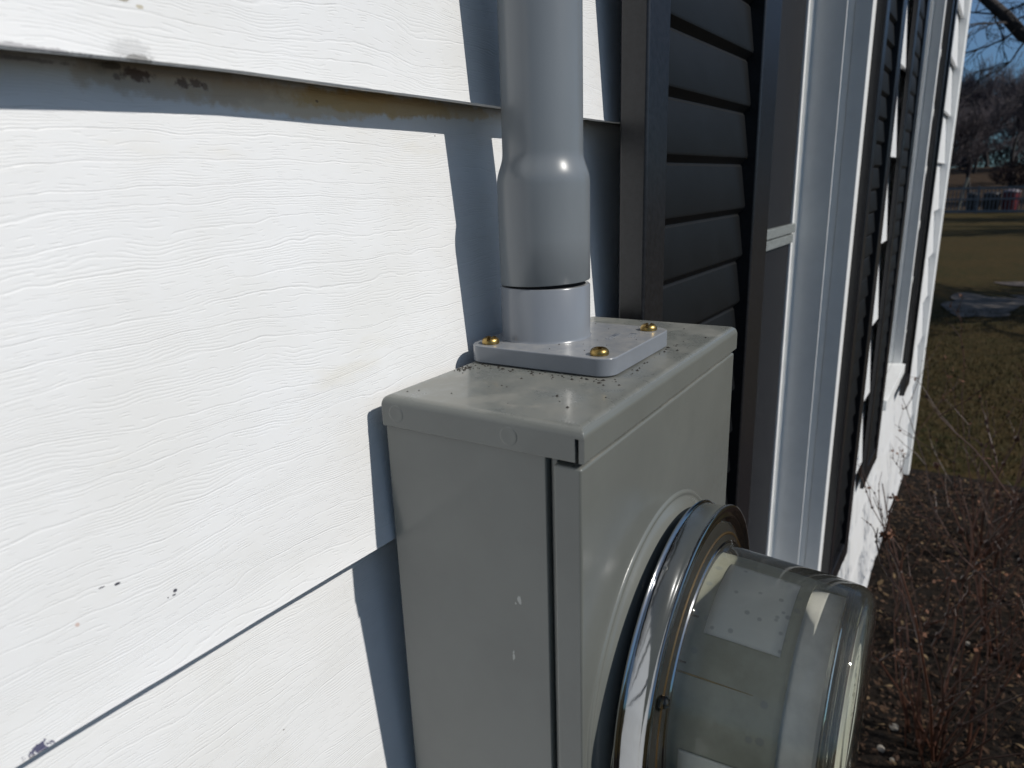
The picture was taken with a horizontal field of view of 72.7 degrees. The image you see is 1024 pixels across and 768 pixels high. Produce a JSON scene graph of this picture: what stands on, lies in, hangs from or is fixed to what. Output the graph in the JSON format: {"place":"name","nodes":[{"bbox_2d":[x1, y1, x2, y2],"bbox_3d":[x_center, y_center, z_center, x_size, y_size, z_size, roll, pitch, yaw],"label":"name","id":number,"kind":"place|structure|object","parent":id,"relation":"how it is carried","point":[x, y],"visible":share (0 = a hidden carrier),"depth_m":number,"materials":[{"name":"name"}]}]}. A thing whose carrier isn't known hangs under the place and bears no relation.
{"place":"outdoors","nodes":[
{"label":"outdoors","id":0,"kind":"place"},
{"bbox_2d":[910,166,1023,486],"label":"lawn","id":1,"kind":"structure","parent":0,"point":[980,253],"depth_m":6.88,"materials":[{"name":"green plant"}]},
{"bbox_2d":[0,0,971,767],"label":"house","id":2,"kind":"structure","parent":1,"relation":"on","point":[250,280],"depth_m":0.30,"materials":[{"name":"white"}]},
{"bbox_2d":[381,316,736,767],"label":"meter box","id":3,"kind":"object","parent":2,"relation":"attached to","point":[536,522],"visible":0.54,"depth_m":0.31,"materials":[{"name":"grey paint"}]},
{"bbox_2d":[407,323,706,407],"bbox_3d":[0.039,-0.020,0.372,0.092,0.010,0.195,8,19,31],"label":"grit","id":4,"kind":"object","parent":3,"relation":"on","point":[552,375],"visible":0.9,"depth_m":0.34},
{"bbox_2d":[473,281,666,376],"bbox_3d":[0.032,-0.035,0.373,0.082,0.037,0.081,8,19,31],"label":"conduit hub","id":5,"kind":"object","parent":3,"relation":"on","point":[537,324],"visible":0.94,"depth_m":0.36,"materials":[{"name":"grey plastic"}]},
{"bbox_2d":[497,0,589,288],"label":"conduit","id":6,"kind":"object","parent":5,"relation":"attached to","point":[543,188],"visible":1,"depth_m":0.34,"materials":[{"name":"grey plastic"}]},
{"bbox_2d":[612,499,876,767],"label":"electric meter","id":7,"kind":"object","parent":3,"relation":"attached to","point":[741,655],"visible":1,"depth_m":0.31,"materials":[{"name":"glass"}]},
{"bbox_2d":[748,0,876,570],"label":"window","id":8,"kind":"structure","parent":2,"relation":"in","point":[825,48],"depth_m":1.33,"materials":[{"name":"white plastic"}]},
{"bbox_2d":[882,0,946,410],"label":"window","id":9,"kind":"structure","parent":2,"relation":"in","point":[895,370],"depth_m":2.42,"materials":[{"name":"white plastic"}]},
{"bbox_2d":[856,468,1023,767],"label":"mulch bed","id":10,"kind":"object","parent":1,"relation":"on","point":[876,735],"visible":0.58,"depth_m":2.37,"materials":[{"name":"brown wood"}]},
{"bbox_2d":[877,745,884,751],"bbox_3d":[1.006,0.994,1.897,0.020,0.013,0.025,9,19,33],"label":"stone","id":11,"kind":"object","parent":10,"relation":"on","point":[880,748],"visible":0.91,"depth_m":1.89,"materials":[{"name":"grey stone"}]},
{"bbox_2d":[889,723,898,730],"bbox_3d":[1.087,0.978,1.981,0.026,0.016,0.030,9,19,33],"label":"stone","id":12,"kind":"object","parent":10,"relation":"on","point":[894,727],"visible":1,"depth_m":1.97,"materials":[{"name":"grey stone"}]},
{"bbox_2d":[857,348,1023,767],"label":"bare shrub","id":13,"kind":"object","parent":10,"relation":"on","point":[920,742],"visible":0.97,"depth_m":1.77,"materials":[{"name":"red plant"}]},
{"bbox_2d":[858,470,1023,767],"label":"bark chips","id":14,"kind":"object","parent":10,"relation":"on","point":[895,755],"visible":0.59,"depth_m":2.45,"materials":[{"name":"brown wood"}]},
{"bbox_2d":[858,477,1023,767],"bbox_3d":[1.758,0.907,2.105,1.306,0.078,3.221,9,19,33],"label":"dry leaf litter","id":15,"kind":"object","parent":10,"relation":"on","point":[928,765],"visible":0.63,"depth_m":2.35,"materials":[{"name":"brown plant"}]},
{"bbox_2d":[890,294,1023,567],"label":"bare shrub","id":16,"kind":"object","parent":10,"relation":"on","point":[1001,513],"visible":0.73,"depth_m":2.76,"materials":[{"name":"red plant"}]},
{"bbox_2d":[933,394,1023,683],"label":"bare shrub","id":17,"kind":"object","parent":10,"relation":"on","point":[960,530],"visible":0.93,"depth_m":2.20,"materials":[{"name":"red plant"}]},
{"bbox_2d":[957,177,969,209],"bbox_3d":[18.217,-7.610,28.088,0.297,1.420,0.117,9,19,33],"label":"marker post","id":18,"kind":"object","parent":1,"relation":"on","point":[966,182],"visible":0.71,"depth_m":27.96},
{"bbox_2d":[965,192,980,209],"bbox_3d":[18.118,-7.139,27.351,0.485,0.775,0.485,9,19,33],"label":"trash barrel","id":19,"kind":"object","parent":1,"relation":"on","point":[972,201],"visible":0.41,"depth_m":27.20,"materials":[{"name":"paint"}]},
{"bbox_2d":[950,99,998,170],"bbox_3d":[21.510,-11.923,35.515,5.583,5.041,3.279,10,20,37],"label":"bare tree","id":20,"kind":"object","parent":1,"relation":"on","point":[961,123],"visible":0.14,"depth_m":34.52,"materials":[{"name":"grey plant"}]},
{"bbox_2d":[953,62,997,147],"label":"bare tree","id":21,"kind":"object","parent":1,"relation":"on","point":[965,98],"visible":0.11,"depth_m":42.12,"materials":[{"name":"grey plant"}]},
{"bbox_2d":[941,292,1023,316],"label":"puddle","id":22,"kind":"object","parent":1,"relation":"on","point":[970,302],"visible":0.99,"depth_m":8.30,"materials":[{"name":"grey liquid"}]},
{"bbox_2d":[944,186,1023,213],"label":"fence","id":23,"kind":"object","parent":1,"relation":"on","point":[977,199],"visible":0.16,"depth_m":26.34,"materials":[{"name":"black metal"}]},
{"bbox_2d":[950,81,1023,192],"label":"bare tree","id":24,"kind":"object","parent":1,"relation":"on","point":[1010,109],"visible":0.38,"depth_m":35.55,"materials":[{"name":"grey plant"}]},
{"bbox_2d":[950,139,1023,167],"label":"thicket","id":25,"kind":"object","parent":1,"relation":"on","point":[1000,154],"visible":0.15,"depth_m":56.71,"materials":[{"name":"plant"}]},
{"bbox_2d":[955,70,1023,166],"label":"bare tree","id":26,"kind":"object","parent":1,"relation":"on","point":[986,160],"visible":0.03,"depth_m":51.69,"materials":[{"name":"grey plant"}]},
{"bbox_2d":[960,61,1018,173],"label":"bare tree","id":27,"kind":"object","parent":1,"relation":"on","point":[985,96],"visible":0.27,"depth_m":43.84,"materials":[{"name":"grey plant"}]},
{"bbox_2d":[959,0,1023,136],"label":"bare tree","id":28,"kind":"object","parent":1,"relation":"on","point":[1007,18],"visible":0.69,"depth_m":7.26,"materials":[{"name":"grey plant"}]},
{"bbox_2d":[959,48,1023,167],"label":"bare tree","id":29,"kind":"object","parent":1,"relation":"on","point":[995,77],"visible":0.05,"depth_m":51.77,"materials":[{"name":"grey plant"}]},
{"bbox_2d":[982,192,1001,209],"bbox_3d":[18.591,-7.051,26.958,0.599,0.789,0.599,9,19,33],"label":"trash barrel","id":30,"kind":"object","parent":1,"relation":"on","point":[991,202],"visible":0.52,"depth_m":26.76,"materials":[{"name":"paint"}]},
{"bbox_2d":[978,56,1023,185],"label":"bare tree","id":31,"kind":"object","parent":1,"relation":"on","point":[1019,120],"visible":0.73,"depth_m":37.40,"materials":[{"name":"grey plant"}]},
{"bbox_2d":[987,158,1023,188],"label":"ornamental tree","id":32,"kind":"object","parent":1,"relation":"on","point":[1007,177],"visible":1,"depth_m":32.36,"materials":[{"name":"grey plant"}]},
{"bbox_2d":[996,68,1023,164],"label":"bare tree","id":33,"kind":"object","parent":1,"relation":"on","point":[1016,157],"visible":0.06,"depth_m":46.92,"materials":[{"name":"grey plant"}]},
{"bbox_2d":[1001,189,1020,212],"bbox_3d":[19.013,-6.981,26.509,0.571,0.871,0.571,9,19,33],"label":"trash barrel","id":34,"kind":"object","parent":1,"relation":"on","point":[1012,196],"visible":0.65,"depth_m":26.32,"materials":[{"name":"paint"}]},
{"bbox_2d":[951,0,1023,167],"label":"sky","id":35,"kind":"structure","parent":0,"point":[981,39],"materials":[{"name":"blue"}]},
{"bbox_2d":[994,282,1023,285],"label":"dirt path","id":36,"kind":"structure","parent":0,"point":[1015,283],"depth_m":9.85,"materials":[{"name":"soil"}]},
{"bbox_2d":[1011,295,1023,305],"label":"dirt path","id":37,"kind":"structure","parent":0,"point":[1020,297],"depth_m":8.75,"materials":[{"name":"soil"}]},
{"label":"road","id":38,"kind":"structure","parent":0,"visible":0},
{"bbox_2d":[951,152,974,167],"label":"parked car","id":39,"kind":"object","parent":38,"relation":"on","point":[964,159],"visible":0.09,"depth_m":54.39,"materials":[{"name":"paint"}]}
]}

